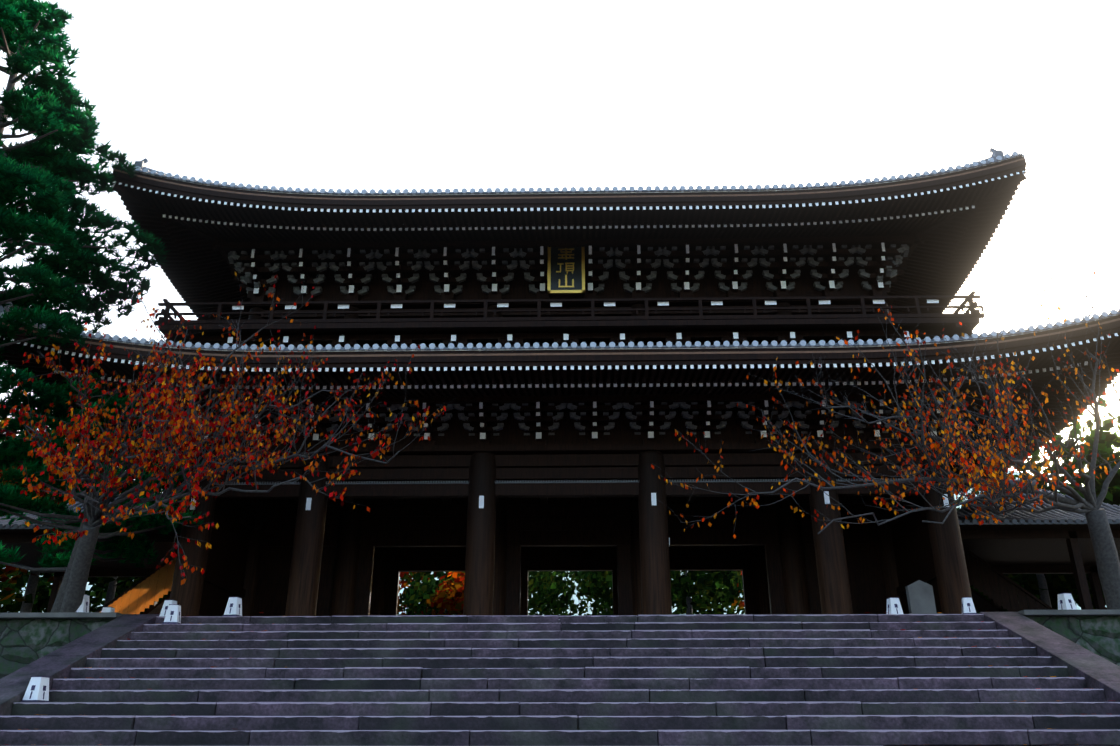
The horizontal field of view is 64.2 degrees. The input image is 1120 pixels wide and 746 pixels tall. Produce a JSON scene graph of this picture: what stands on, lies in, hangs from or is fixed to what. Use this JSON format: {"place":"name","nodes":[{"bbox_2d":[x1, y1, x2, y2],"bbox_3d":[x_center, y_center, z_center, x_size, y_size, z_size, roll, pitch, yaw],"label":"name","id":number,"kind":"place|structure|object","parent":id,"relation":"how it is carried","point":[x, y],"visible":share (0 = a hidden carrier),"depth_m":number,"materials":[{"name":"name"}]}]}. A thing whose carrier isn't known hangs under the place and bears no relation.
{"place":"outdoors","nodes":[
{"label":"outdoors","id":0,"kind":"place"},
{"bbox_2d":[0,0,169,489],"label":"pine tree","id":1,"kind":"object","parent":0,"point":[50,195],"depth_m":30.19,"materials":[{"name":"green plant"}]},
{"bbox_2d":[0,470,1105,615],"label":"autumn foliage","id":2,"kind":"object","parent":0,"point":[88,587],"depth_m":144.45,"materials":[{"name":"orange plant"}]},
{"bbox_2d":[0,609,1119,745],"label":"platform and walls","id":3,"kind":"structure","parent":0,"point":[26,639],"depth_m":26.46,"materials":[{"name":"stone"}]},
{"bbox_2d":[0,372,203,612],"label":"autumn tree","id":4,"kind":"object","parent":3,"relation":"on","point":[11,446],"depth_m":30.11,"materials":[{"name":"plant"}]},
{"bbox_2d":[0,272,453,611],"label":"cherry tree","id":5,"kind":"object","parent":3,"relation":"on","point":[80,454],"depth_m":25.78,"materials":[{"name":"plant"}]},
{"bbox_2d":[0,389,1119,615],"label":"trees","id":6,"kind":"object","parent":3,"relation":"on","point":[716,591],"depth_m":55.43,"materials":[{"name":"green plant"}]},
{"bbox_2d":[0,154,1119,615],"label":"temple gate","id":7,"kind":"structure","parent":3,"relation":"on","point":[564,436],"depth_m":32.46,"materials":[{"name":"brown wood"}]},
{"bbox_2d":[0,151,1119,350],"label":"roof tiles","id":8,"kind":"object","parent":7,"relation":"on","point":[764,343],"visible":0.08,"depth_m":28.53,"materials":[{"name":"grey tile"}]},
{"bbox_2d":[0,148,1117,313],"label":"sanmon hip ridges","id":9,"kind":"object","parent":8,"relation":"on","point":[143,162],"visible":0.1,"depth_m":32.98,"materials":[{"name":"tile"}]},
{"bbox_2d":[547,247,584,293],"bbox_3d":[0.239,-4.054,34.468,1.440,2.200,0.090,0,-23,1],"label":"name plate","id":10,"kind":"object","parent":7,"relation":"attached to","point":[566,271],"visible":0.98,"depth_m":34.40,"materials":[{"name":"black paint"}]},
{"bbox_2d":[190,491,948,545],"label":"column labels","id":11,"kind":"object","parent":7,"relation":"attached to","point":[653,501],"depth_m":30.89,"materials":[{"name":"white paper"}]},
{"bbox_2d":[169,302,972,616],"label":"pillars","id":12,"kind":"structure","parent":7,"relation":"attached to","point":[485,576],"depth_m":31.01,"materials":[{"name":"brown wood"}]},
{"bbox_2d":[0,614,1119,745],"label":"stone stairs","id":13,"kind":"structure","parent":3,"relation":"in","point":[719,680],"depth_m":21.12,"materials":[{"name":"grey stone"}]},
{"bbox_2d":[20,593,1077,701],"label":"lanterns","id":14,"kind":"object","parent":13,"relation":"on","point":[37,690],"visible":0.79,"depth_m":26.68,"materials":[{"name":"white"}]},
{"bbox_2d":[905,580,942,613],"bbox_3d":[11.097,6.963,27.452,1.000,1.150,0.500,0,-23,1],"label":"stone marker","id":15,"kind":"object","parent":13,"relation":"on","point":[920,597],"visible":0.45,"depth_m":27.36,"materials":[{"name":"grey stone"}]},
{"bbox_2d":[0,520,1119,614],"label":"side building","id":16,"kind":"structure","parent":3,"relation":"on","point":[993,553],"depth_m":38.66,"materials":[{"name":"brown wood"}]},
{"bbox_2d":[0,479,1119,573],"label":"stair house roofs","id":17,"kind":"structure","parent":16,"relation":"on","point":[1053,516],"depth_m":35.65,"materials":[{"name":"tile"}]},
{"bbox_2d":[0,612,1119,745],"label":"stair side ramps","id":18,"kind":"object","parent":3,"relation":"on","point":[1095,671],"visible":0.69,"depth_m":22.83,"materials":[{"name":"stone"}]},
{"bbox_2d":[651,261,1119,608],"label":"cherry tree","id":19,"kind":"object","parent":3,"relation":"on","point":[1105,552],"depth_m":25.62,"materials":[{"name":"plant"}]},
{"bbox_2d":[0,0,1119,486],"label":"sky","id":20,"kind":"structure","parent":0,"point":[335,95],"materials":[{"name":"white"}]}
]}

